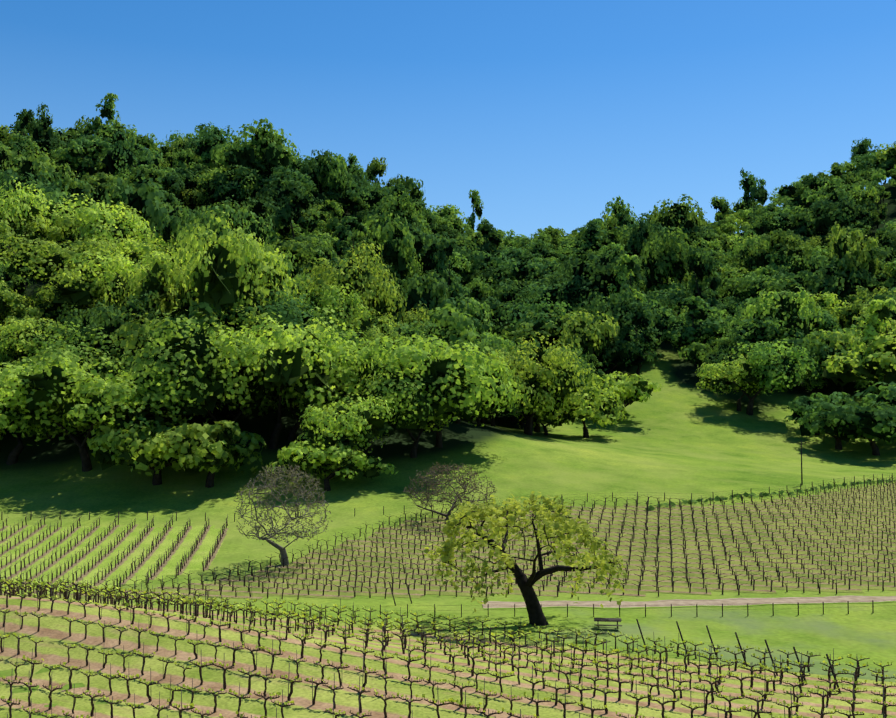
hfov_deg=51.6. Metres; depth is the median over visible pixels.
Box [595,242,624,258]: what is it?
forest tree
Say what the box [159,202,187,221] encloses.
forest tree
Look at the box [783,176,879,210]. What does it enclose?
forest tree
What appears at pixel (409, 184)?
forest tree
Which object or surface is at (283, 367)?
forest tree
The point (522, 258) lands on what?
forest tree
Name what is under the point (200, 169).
forest tree
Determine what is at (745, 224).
forest tree
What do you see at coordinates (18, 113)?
forest tree
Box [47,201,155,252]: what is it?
forest tree
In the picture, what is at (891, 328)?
forest tree
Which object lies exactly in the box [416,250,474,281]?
forest tree
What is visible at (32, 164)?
forest tree
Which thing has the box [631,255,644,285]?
forest tree
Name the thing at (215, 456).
meadow oak tree
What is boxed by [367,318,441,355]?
forest tree
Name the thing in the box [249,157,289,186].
forest tree
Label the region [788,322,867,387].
forest tree
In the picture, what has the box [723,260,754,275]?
forest tree
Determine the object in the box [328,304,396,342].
forest tree
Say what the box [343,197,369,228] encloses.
forest tree
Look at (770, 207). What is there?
forest tree
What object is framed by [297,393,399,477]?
forest tree
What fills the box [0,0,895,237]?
sky
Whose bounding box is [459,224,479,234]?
forest tree
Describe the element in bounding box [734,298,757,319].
forest tree
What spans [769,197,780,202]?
forest tree
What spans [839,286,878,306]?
forest tree
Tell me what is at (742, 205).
forest tree
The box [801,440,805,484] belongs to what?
utility pole
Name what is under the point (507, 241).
forest tree
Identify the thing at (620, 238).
forest tree
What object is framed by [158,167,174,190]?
forest tree
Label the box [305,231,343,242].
forest tree
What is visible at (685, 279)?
forest tree
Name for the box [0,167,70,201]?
forest tree
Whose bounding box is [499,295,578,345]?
forest tree
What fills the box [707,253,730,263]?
forest tree
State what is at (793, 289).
forest tree
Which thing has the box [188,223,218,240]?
forest tree
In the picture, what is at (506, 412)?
forest tree
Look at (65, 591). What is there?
vine rows
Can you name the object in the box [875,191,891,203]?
forest tree
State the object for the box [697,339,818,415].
forest tree
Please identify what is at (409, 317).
forest tree
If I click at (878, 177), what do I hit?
forest tree
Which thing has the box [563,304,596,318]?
forest tree
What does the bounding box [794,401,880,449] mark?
meadow oak tree
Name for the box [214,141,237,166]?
forest tree
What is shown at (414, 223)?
forest tree
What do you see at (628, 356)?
forest tree
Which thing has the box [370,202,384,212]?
forest tree
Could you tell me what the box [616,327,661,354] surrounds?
forest tree
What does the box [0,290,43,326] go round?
forest tree
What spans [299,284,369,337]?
forest tree
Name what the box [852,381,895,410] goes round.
meadow oak tree
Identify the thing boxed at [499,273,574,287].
forest tree
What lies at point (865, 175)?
forest tree
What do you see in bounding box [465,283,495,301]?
forest tree
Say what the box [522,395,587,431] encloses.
forest tree
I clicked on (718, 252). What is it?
forest tree
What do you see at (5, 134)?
forest tree
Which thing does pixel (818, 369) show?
forest tree
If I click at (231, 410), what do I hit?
forest tree
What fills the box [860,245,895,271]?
forest tree
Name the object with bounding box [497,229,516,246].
forest tree
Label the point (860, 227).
forest tree
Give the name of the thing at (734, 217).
forest tree
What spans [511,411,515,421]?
forest tree
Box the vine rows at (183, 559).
[0,513,227,597]
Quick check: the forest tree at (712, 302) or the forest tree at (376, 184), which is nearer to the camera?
the forest tree at (712, 302)
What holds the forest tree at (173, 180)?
on the terrain
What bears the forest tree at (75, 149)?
on the terrain
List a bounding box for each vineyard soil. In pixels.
[0,524,228,596]
[0,594,895,717]
[41,483,895,600]
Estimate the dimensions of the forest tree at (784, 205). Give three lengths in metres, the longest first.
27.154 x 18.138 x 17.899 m
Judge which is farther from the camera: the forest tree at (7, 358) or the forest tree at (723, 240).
the forest tree at (723, 240)
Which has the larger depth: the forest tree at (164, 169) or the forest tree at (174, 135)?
the forest tree at (174, 135)
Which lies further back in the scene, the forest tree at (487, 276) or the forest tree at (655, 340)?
the forest tree at (487, 276)
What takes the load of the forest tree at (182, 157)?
on the terrain
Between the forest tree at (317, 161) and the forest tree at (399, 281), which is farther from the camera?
the forest tree at (317, 161)
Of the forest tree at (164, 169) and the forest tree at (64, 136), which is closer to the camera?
the forest tree at (164, 169)
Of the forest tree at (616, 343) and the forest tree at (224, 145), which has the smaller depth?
the forest tree at (616, 343)
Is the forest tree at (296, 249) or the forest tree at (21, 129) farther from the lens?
the forest tree at (21, 129)
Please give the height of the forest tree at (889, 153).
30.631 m
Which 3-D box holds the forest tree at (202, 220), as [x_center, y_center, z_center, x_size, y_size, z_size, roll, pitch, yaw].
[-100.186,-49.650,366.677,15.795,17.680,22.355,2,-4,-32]
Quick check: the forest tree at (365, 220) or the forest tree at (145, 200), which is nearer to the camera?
the forest tree at (145, 200)
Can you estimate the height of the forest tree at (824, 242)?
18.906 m
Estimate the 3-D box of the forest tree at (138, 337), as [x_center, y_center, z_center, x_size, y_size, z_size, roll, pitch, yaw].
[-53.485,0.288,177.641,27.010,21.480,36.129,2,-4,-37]
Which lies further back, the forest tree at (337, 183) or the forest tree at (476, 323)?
the forest tree at (337, 183)
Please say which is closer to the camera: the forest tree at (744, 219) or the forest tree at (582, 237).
the forest tree at (582, 237)
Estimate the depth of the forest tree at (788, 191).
579.46 m
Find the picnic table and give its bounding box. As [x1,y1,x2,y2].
[594,618,621,629]
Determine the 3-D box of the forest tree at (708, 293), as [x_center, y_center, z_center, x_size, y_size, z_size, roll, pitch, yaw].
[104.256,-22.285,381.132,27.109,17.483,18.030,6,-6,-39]
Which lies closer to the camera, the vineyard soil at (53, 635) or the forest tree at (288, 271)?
the vineyard soil at (53, 635)
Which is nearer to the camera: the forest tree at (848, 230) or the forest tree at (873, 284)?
the forest tree at (873, 284)
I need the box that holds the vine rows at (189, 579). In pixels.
[7,475,895,601]
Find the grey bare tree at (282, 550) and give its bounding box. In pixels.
[234,462,331,564]
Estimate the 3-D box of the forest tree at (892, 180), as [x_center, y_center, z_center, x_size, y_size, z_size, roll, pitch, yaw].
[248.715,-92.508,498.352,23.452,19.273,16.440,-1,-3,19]
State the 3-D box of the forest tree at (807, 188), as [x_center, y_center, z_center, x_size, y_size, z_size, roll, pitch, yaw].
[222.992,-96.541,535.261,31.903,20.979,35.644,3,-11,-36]
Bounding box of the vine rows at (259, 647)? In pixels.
[0,615,895,717]
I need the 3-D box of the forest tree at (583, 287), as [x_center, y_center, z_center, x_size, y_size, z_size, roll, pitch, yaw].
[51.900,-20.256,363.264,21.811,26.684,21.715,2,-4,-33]
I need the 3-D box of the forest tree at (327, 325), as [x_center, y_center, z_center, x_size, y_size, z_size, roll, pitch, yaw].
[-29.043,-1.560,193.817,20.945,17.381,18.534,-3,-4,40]
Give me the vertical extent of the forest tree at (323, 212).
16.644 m
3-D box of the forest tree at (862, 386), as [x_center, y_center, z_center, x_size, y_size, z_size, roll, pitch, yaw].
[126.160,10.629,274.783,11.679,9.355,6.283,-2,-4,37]
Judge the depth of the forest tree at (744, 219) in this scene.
538.10 m
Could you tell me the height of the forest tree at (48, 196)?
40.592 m
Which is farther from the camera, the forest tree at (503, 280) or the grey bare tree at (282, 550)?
the forest tree at (503, 280)
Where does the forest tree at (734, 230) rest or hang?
on the terrain
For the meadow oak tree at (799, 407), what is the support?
on the terrain
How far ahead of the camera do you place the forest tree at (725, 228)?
487.60 m
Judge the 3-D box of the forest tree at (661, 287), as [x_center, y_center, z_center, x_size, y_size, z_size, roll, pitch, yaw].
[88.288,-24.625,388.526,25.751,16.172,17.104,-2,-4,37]
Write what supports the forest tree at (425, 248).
on the terrain
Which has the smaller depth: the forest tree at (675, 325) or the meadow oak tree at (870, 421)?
the meadow oak tree at (870, 421)
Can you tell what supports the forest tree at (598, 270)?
on the terrain
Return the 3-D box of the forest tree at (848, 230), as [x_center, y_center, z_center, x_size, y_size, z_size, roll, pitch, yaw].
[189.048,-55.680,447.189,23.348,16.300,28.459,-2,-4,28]
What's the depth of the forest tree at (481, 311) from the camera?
310.06 m
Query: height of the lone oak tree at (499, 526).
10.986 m
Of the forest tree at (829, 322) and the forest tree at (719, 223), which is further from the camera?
the forest tree at (719, 223)
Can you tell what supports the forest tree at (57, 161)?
on the terrain
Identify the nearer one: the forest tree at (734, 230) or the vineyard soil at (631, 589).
the vineyard soil at (631, 589)
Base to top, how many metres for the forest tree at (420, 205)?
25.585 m
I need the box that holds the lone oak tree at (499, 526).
[424,491,627,625]
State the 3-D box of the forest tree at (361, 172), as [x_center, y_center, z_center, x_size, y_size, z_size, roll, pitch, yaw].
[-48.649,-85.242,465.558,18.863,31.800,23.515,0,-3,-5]
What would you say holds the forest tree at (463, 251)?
on the terrain
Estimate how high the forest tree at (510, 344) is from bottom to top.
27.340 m
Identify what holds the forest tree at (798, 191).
on the terrain
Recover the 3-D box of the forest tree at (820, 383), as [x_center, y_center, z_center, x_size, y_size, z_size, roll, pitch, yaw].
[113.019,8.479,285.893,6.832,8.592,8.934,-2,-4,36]
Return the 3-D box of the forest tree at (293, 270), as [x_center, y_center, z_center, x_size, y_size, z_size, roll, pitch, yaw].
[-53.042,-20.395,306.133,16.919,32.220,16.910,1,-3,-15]
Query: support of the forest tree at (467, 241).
on the terrain
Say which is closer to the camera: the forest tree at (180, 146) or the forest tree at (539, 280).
the forest tree at (539, 280)
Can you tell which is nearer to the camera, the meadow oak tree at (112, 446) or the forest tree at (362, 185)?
the meadow oak tree at (112, 446)
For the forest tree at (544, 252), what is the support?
on the terrain
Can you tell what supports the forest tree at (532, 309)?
on the terrain
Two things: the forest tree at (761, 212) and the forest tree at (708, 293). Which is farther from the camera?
the forest tree at (761, 212)
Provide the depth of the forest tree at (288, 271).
218.39 m
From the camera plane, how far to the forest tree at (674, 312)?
349.85 m
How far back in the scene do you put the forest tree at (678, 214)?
476.34 m
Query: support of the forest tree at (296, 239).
on the terrain
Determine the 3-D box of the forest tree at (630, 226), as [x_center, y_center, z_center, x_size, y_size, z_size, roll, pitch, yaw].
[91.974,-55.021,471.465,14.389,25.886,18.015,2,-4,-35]
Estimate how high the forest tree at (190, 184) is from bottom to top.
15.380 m
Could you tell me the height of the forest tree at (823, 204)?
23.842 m
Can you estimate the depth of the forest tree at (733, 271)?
402.08 m
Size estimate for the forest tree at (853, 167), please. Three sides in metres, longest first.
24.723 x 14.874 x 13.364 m
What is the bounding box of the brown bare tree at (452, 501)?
[404,462,496,519]
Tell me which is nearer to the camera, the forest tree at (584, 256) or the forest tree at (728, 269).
the forest tree at (728, 269)
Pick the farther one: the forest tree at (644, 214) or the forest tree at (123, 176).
the forest tree at (644, 214)
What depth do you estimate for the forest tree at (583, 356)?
293.39 m
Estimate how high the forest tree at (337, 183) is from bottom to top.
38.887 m
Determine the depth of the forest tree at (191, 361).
146.14 m
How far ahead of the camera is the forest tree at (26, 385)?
142.83 m
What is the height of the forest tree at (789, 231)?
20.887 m
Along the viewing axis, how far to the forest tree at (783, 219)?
467.93 m
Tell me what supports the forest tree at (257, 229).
on the terrain
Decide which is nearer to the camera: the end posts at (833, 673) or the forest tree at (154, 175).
the end posts at (833, 673)
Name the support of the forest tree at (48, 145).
on the terrain
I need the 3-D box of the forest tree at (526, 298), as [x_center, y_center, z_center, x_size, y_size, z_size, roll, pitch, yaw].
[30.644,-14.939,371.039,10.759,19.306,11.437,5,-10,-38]
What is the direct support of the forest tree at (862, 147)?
on the terrain
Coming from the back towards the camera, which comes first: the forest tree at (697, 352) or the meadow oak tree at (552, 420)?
the forest tree at (697, 352)
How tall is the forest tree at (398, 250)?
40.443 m
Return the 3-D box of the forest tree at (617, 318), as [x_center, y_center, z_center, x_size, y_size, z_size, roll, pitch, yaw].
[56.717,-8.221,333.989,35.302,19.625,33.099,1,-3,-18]
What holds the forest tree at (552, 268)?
on the terrain
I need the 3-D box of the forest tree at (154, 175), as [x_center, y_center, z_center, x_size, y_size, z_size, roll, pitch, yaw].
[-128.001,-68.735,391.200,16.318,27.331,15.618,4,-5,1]
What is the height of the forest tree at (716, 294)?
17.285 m
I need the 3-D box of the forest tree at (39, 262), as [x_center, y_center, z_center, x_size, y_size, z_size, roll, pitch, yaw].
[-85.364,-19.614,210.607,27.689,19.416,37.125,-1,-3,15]
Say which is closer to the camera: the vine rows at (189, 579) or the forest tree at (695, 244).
the vine rows at (189, 579)
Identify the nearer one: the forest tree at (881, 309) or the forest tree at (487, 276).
the forest tree at (881, 309)
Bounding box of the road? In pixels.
[481,595,895,608]
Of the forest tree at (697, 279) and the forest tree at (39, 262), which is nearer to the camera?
the forest tree at (39, 262)
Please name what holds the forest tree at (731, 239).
on the terrain
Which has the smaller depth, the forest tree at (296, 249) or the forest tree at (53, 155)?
the forest tree at (296, 249)
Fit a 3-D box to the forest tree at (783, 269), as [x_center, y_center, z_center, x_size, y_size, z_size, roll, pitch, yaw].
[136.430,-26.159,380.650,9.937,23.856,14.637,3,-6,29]
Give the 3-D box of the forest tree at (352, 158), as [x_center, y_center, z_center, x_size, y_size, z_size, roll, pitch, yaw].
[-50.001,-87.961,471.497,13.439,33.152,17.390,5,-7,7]
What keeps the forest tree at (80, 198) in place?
on the terrain
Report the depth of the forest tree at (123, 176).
407.93 m
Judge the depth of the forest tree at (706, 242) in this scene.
449.82 m
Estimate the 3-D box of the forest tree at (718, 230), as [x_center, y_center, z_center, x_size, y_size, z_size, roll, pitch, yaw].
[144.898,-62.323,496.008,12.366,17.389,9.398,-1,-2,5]
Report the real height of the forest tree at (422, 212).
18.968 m
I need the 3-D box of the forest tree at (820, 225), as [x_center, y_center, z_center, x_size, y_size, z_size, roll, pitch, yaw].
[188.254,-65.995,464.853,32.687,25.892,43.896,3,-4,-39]
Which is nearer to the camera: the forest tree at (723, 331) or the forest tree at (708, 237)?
the forest tree at (723, 331)
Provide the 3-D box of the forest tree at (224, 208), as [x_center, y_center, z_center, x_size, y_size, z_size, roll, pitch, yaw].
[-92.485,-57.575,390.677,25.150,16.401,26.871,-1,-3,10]
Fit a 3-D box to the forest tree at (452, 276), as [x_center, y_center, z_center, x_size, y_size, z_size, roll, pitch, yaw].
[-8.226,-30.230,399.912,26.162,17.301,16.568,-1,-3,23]
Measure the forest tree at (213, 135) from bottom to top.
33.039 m
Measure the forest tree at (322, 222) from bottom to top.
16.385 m
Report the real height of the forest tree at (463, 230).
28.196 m
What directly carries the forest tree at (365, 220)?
on the terrain
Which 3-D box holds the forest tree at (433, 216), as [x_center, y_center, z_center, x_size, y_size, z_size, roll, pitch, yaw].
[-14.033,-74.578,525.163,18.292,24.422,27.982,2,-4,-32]
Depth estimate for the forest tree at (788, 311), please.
300.61 m
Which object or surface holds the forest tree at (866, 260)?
on the terrain
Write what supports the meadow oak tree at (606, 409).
on the terrain
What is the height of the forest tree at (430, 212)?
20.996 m
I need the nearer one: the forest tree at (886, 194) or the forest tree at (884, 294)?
the forest tree at (884, 294)
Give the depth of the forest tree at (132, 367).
157.35 m
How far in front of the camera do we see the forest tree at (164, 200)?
395.26 m
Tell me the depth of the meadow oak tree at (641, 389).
251.19 m
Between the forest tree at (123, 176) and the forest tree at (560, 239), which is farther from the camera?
the forest tree at (560, 239)
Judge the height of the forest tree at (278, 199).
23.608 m
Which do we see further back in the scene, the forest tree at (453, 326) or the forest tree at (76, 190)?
the forest tree at (76, 190)
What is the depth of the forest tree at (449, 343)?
263.10 m
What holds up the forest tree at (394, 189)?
on the terrain
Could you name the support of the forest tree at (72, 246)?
on the terrain
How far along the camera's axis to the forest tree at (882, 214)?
470.16 m
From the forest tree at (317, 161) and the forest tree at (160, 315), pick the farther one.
the forest tree at (317, 161)
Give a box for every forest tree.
[0,125,19,143]
[0,133,38,152]
[0,143,21,172]
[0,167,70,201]
[0,177,45,247]
[0,205,63,286]
[0,232,148,306]
[0,243,15,261]
[0,258,33,295]
[0,277,38,320]
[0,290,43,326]
[0,316,72,360]
[0,345,132,440]
[0,346,10,367]
[0,349,18,371]
[0,351,141,471]
[0,357,134,464]
[2,146,84,192]
[9,112,31,135]
[9,321,128,423]
[11,120,27,138]
[11,144,26,160]
[17,102,57,157]
[17,179,71,212]
[21,267,144,323]
[22,118,34,136]
[22,150,35,161]
[26,127,100,145]
[26,193,104,227]
[33,137,65,157]
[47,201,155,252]
[50,147,66,160]
[50,154,71,171]
[50,290,172,358]
[51,139,66,149]
[51,200,141,248]
[55,141,104,181]
[58,247,179,303]
[59,235,79,268]
[60,179,107,211]
[61,115,120,142]
[61,183,98,212]
[62,359,220,438]
[63,134,111,176]
[72,143,105,175]
[77,233,189,262]
[79,172,137,208]
[91,93,119,140]
[96,242,198,322]
[97,124,166,156]
[99,131,164,176]
[100,154,169,174]
[100,182,127,213]
[101,167,194,245]
[105,121,125,143]
[107,175,176,198]
[109,164,169,189]
[109,301,246,367]
[112,307,284,425]
[121,357,179,424]
[127,162,165,193]
[138,181,182,205]
[143,297,175,334]
[154,137,198,164]
[155,206,207,305]
[156,125,202,147]
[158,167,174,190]
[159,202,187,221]
[160,152,186,168]
[160,169,215,199]
[160,295,250,328]
[162,171,184,197]
[163,187,212,210]
[164,192,180,213]
[165,206,298,324]
[166,167,184,176]
[173,137,196,151]
[174,149,194,170]
[176,287,317,337]
[183,210,210,226]
[184,164,221,184]
[185,122,235,167]
[187,162,215,168]
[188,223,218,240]
[189,157,202,166]
[194,165,238,203]
[194,200,251,228]
[198,152,221,173]
[199,315,375,448]
[204,195,272,250]
[210,118,300,198]
[210,180,254,209]
[211,167,250,207]
[211,305,351,407]
[212,328,328,439]
[213,174,237,206]
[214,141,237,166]
[215,164,261,209]
[216,400,285,436]
[227,325,521,452]
[241,196,300,222]
[245,214,284,239]
[247,166,313,197]
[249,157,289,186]
[249,187,308,224]
[250,219,281,247]
[251,305,342,330]
[257,177,327,209]
[262,243,281,260]
[263,235,322,252]
[268,236,337,266]
[268,250,310,282]
[271,180,319,237]
[278,265,306,311]
[280,223,311,242]
[283,286,298,296]
[284,274,325,298]
[286,155,310,171]
[286,288,331,310]
[292,278,315,299]
[294,238,345,269]
[295,240,406,323]
[296,314,364,351]
[297,260,314,277]
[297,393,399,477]
[299,161,319,189]
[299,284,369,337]
[300,204,330,232]
[304,197,323,231]
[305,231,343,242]
[308,149,354,211]
[310,258,346,277]
[311,257,367,266]
[313,218,339,237]
[315,200,343,237]
[316,153,351,200]
[320,235,349,258]
[321,178,390,214]
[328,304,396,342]
[333,216,369,257]
[335,353,473,457]
[336,154,369,214]
[337,202,355,215]
[337,349,531,447]
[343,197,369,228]
[345,153,363,212]
[347,230,366,242]
[347,241,360,259]
[353,178,382,195]
[353,208,382,236]
[353,210,422,278]
[354,190,394,212]
[358,209,372,235]
[359,326,406,359]
[361,191,430,235]
[365,157,387,187]
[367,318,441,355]
[368,181,380,191]
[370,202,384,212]
[370,221,450,272]
[373,263,414,280]
[376,272,407,288]
[377,183,408,198]
[378,174,425,202]
[381,264,410,279]
[386,270,448,322]
[389,332,457,357]
[390,303,430,335]
[393,197,425,217]
[395,297,406,322]
[396,220,418,232]
[401,279,421,298]
[411,197,426,213]
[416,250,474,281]
[416,269,461,289]
[417,304,511,350]
[419,208,437,228]
[419,212,438,234]
[421,230,496,252]
[422,336,482,348]
[423,274,471,307]
[424,208,446,230]
[429,237,464,300]
[429,294,499,336]
[430,204,470,230]
[431,241,490,274]
[432,224,462,239]
[433,216,453,235]
[436,212,470,234]
[437,332,506,358]
[455,353,491,423]
[456,294,493,340]
[458,272,486,285]
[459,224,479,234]
[459,249,499,259]
[462,276,498,299]
[463,251,507,277]
[463,326,527,358]
[465,189,485,231]
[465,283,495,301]
[467,266,525,287]
[468,229,504,252]
[472,223,507,256]
[474,395,521,424]
[476,295,530,339]
[478,219,489,242]
[480,351,509,423]
[482,278,535,307]
[484,332,596,435]
[488,319,502,335]
[491,412,494,426]
[492,246,525,263]
[492,257,562,285]
[494,272,522,283]
[494,317,510,337]
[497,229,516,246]
[497,307,601,348]
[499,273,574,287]
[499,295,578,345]
[499,342,590,431]
[501,236,515,246]
[505,316,543,340]
[508,336,548,356]
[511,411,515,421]
[512,281,584,311]
[513,237,528,249]
[513,251,541,262]
[514,234,532,243]
[514,369,579,433]
[517,297,527,304]
[518,239,556,259]
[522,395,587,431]
[524,271,566,294]
[524,303,543,315]
[527,232,554,256]
[529,258,561,271]
[533,227,574,248]
[533,273,569,306]
[542,258,564,273]
[548,241,601,262]
[550,346,588,359]
[552,241,605,252]
[556,253,579,263]
[556,274,601,313]
[557,237,570,243]
[558,264,573,277]
[558,311,618,374]
[559,240,572,245]
[559,248,649,300]
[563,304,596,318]
[565,329,627,371]
[566,226,608,248]
[572,312,663,345]
[573,221,608,242]
[573,283,654,332]
[575,353,596,386]
[578,219,606,250]
[582,249,597,260]
[584,226,657,256]
[585,354,604,377]
[587,335,661,374]
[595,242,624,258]
[600,196,638,230]
[601,213,617,227]
[607,253,646,305]
[608,237,628,256]
[615,223,633,257]
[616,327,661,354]
[617,301,656,374]
[620,210,658,229]
[626,217,652,257]
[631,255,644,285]
[631,283,685,296]
[634,282,699,314]
[636,226,693,290]
[636,236,665,258]
[636,299,671,334]
[642,304,676,355]
[647,194,706,241]
[651,223,672,239]
[661,315,716,349]
[663,276,695,292]
[667,305,688,322]
[670,296,720,366]
[674,225,716,247]
[677,337,745,365]
[678,285,726,302]
[680,282,723,298]
[681,244,722,297]
[681,268,721,285]
[685,266,719,286]
[687,250,731,264]
[690,222,706,242]
[690,238,722,253]
[691,240,714,253]
[695,353,772,411]
[696,309,748,346]
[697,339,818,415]
[703,295,745,315]
[705,342,750,392]
[707,227,728,235]
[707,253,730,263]
[707,300,741,320]
[709,220,724,228]
[710,195,733,223]
[712,233,736,252]
[714,259,724,278]
[716,265,748,296]
[718,255,737,265]
[718,276,799,300]
[720,222,740,235]
[721,219,734,232]
[721,265,746,287]
[721,273,770,303]
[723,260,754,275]
[724,316,827,392]
[726,213,748,225]
[726,215,742,236]
[726,229,770,272]
[726,234,759,254]
[730,197,761,222]
[732,228,812,270]
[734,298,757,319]
[736,205,764,223]
[737,208,752,223]
[737,222,751,235]
[737,286,824,341]
[739,167,768,208]
[740,212,780,236]
[744,213,757,222]
[747,265,776,280]
[750,207,795,235]
[750,277,810,303]
[753,204,776,214]
[754,207,769,221]
[754,250,810,277]
[762,202,778,216]
[768,219,827,238]
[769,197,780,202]
[770,175,812,204]
[770,270,851,308]
[771,267,787,278]
[773,205,871,239]
[778,196,793,203]
[780,200,794,211]
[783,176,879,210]
[784,251,828,278]
[786,229,801,247]
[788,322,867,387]
[793,213,818,238]
[794,186,809,195]
[794,195,866,227]
[797,173,812,195]
[799,235,828,244]
[799,309,842,334]
[800,350,823,390]
[800,373,827,396]
[801,245,830,258]
[802,246,836,266]
[802,291,850,330]
[803,170,860,196]
[803,235,833,248]
[804,304,839,330]
[805,173,824,197]
[806,256,871,305]
[811,198,875,226]
[811,344,867,392]
[815,329,875,384]
[817,161,853,190]
[819,329,895,398]
[823,226,864,242]
[827,221,880,292]
[827,245,877,262]
[838,221,871,237]
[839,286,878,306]
[839,293,895,329]
[840,298,869,329]
[841,160,862,179]
[846,168,883,191]
[847,307,890,333]
[849,151,895,183]
[849,179,868,193]
[850,137,878,161]
[851,298,895,397]
[854,379,889,395]
[856,187,879,211]
[858,286,887,297]
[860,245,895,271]
[860,376,883,386]
[861,273,895,291]
[864,210,882,236]
[864,288,895,305]
[865,180,885,210]
[867,318,895,346]
[868,222,895,246]
[869,203,887,228]
[871,169,886,202]
[872,258,895,285]
[874,143,895,187]
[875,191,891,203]
[876,219,895,233]
[876,229,895,255]
[877,221,895,237]
[878,261,895,291]
[883,165,895,179]
[887,178,895,187]
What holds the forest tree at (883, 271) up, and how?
on the terrain
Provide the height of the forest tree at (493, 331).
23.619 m
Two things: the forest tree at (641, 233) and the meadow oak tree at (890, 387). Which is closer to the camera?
the meadow oak tree at (890, 387)
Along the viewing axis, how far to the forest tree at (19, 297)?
194.40 m
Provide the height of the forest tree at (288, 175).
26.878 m
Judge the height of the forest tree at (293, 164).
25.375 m
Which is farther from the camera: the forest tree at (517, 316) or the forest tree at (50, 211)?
the forest tree at (517, 316)
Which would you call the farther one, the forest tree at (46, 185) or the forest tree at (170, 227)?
the forest tree at (46, 185)
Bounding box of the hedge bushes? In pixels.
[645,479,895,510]
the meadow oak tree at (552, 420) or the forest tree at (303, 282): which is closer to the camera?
the meadow oak tree at (552, 420)
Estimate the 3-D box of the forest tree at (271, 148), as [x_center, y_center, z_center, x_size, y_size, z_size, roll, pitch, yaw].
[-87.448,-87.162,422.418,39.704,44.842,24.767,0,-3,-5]
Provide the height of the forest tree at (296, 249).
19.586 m
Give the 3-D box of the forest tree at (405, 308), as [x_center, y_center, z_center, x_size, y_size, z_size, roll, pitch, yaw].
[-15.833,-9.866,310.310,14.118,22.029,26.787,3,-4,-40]
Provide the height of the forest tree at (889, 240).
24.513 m
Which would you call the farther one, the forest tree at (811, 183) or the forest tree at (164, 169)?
the forest tree at (811, 183)
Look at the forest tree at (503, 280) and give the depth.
409.94 m
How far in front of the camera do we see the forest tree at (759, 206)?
527.26 m
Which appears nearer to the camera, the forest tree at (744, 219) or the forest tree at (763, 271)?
the forest tree at (763, 271)
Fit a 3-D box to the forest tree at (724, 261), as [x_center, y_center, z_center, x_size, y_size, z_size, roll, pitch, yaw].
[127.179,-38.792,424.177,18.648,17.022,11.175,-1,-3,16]
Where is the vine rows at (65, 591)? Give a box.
[0,573,891,684]
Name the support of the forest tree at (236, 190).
on the terrain
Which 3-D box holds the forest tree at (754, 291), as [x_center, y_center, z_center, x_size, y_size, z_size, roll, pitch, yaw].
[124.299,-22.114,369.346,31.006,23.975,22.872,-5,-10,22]
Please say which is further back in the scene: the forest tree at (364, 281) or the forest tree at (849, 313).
the forest tree at (849, 313)
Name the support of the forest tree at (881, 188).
on the terrain
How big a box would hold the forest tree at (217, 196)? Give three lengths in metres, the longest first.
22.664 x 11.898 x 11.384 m
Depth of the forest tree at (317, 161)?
437.82 m
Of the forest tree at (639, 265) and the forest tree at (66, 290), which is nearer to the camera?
the forest tree at (66, 290)
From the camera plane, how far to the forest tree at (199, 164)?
468.30 m
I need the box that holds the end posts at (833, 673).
[389,580,841,693]
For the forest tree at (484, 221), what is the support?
on the terrain
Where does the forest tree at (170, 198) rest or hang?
on the terrain
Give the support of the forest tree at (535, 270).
on the terrain
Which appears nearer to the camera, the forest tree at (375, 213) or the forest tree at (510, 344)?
the forest tree at (510, 344)
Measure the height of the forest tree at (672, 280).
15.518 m
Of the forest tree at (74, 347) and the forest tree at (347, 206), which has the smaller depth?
the forest tree at (74, 347)
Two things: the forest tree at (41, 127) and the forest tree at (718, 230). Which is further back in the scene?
the forest tree at (718, 230)
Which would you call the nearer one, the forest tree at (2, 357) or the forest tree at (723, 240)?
the forest tree at (2, 357)
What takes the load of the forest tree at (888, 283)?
on the terrain
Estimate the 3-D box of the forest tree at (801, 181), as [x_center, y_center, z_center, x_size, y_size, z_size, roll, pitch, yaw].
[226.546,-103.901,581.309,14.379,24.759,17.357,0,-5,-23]
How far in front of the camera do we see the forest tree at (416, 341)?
187.51 m
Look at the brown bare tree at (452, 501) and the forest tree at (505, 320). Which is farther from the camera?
the forest tree at (505, 320)
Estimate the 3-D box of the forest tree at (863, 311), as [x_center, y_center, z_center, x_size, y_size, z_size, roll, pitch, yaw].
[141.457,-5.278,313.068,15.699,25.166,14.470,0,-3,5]
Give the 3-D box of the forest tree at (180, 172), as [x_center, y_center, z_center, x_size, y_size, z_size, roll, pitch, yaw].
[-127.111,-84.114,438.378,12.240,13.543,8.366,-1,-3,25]
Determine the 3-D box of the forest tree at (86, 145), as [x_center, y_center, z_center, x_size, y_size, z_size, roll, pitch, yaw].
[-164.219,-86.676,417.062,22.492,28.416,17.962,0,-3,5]
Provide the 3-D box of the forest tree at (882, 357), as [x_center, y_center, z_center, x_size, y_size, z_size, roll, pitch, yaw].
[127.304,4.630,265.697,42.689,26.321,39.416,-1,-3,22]
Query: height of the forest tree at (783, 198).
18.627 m
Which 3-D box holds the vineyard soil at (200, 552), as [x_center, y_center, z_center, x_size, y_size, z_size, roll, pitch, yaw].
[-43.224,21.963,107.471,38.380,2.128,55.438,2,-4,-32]
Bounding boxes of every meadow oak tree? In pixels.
[87,421,226,484]
[145,419,266,487]
[267,439,397,490]
[515,405,574,434]
[549,383,626,437]
[584,371,662,417]
[783,392,858,434]
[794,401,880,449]
[819,401,895,455]
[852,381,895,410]
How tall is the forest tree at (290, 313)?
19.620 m
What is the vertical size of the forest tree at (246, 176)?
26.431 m
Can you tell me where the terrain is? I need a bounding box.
[0,171,895,706]
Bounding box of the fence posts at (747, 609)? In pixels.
[1,473,894,617]
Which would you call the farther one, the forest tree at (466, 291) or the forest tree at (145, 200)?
the forest tree at (466, 291)
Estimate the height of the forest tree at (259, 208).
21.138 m
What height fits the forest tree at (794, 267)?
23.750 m

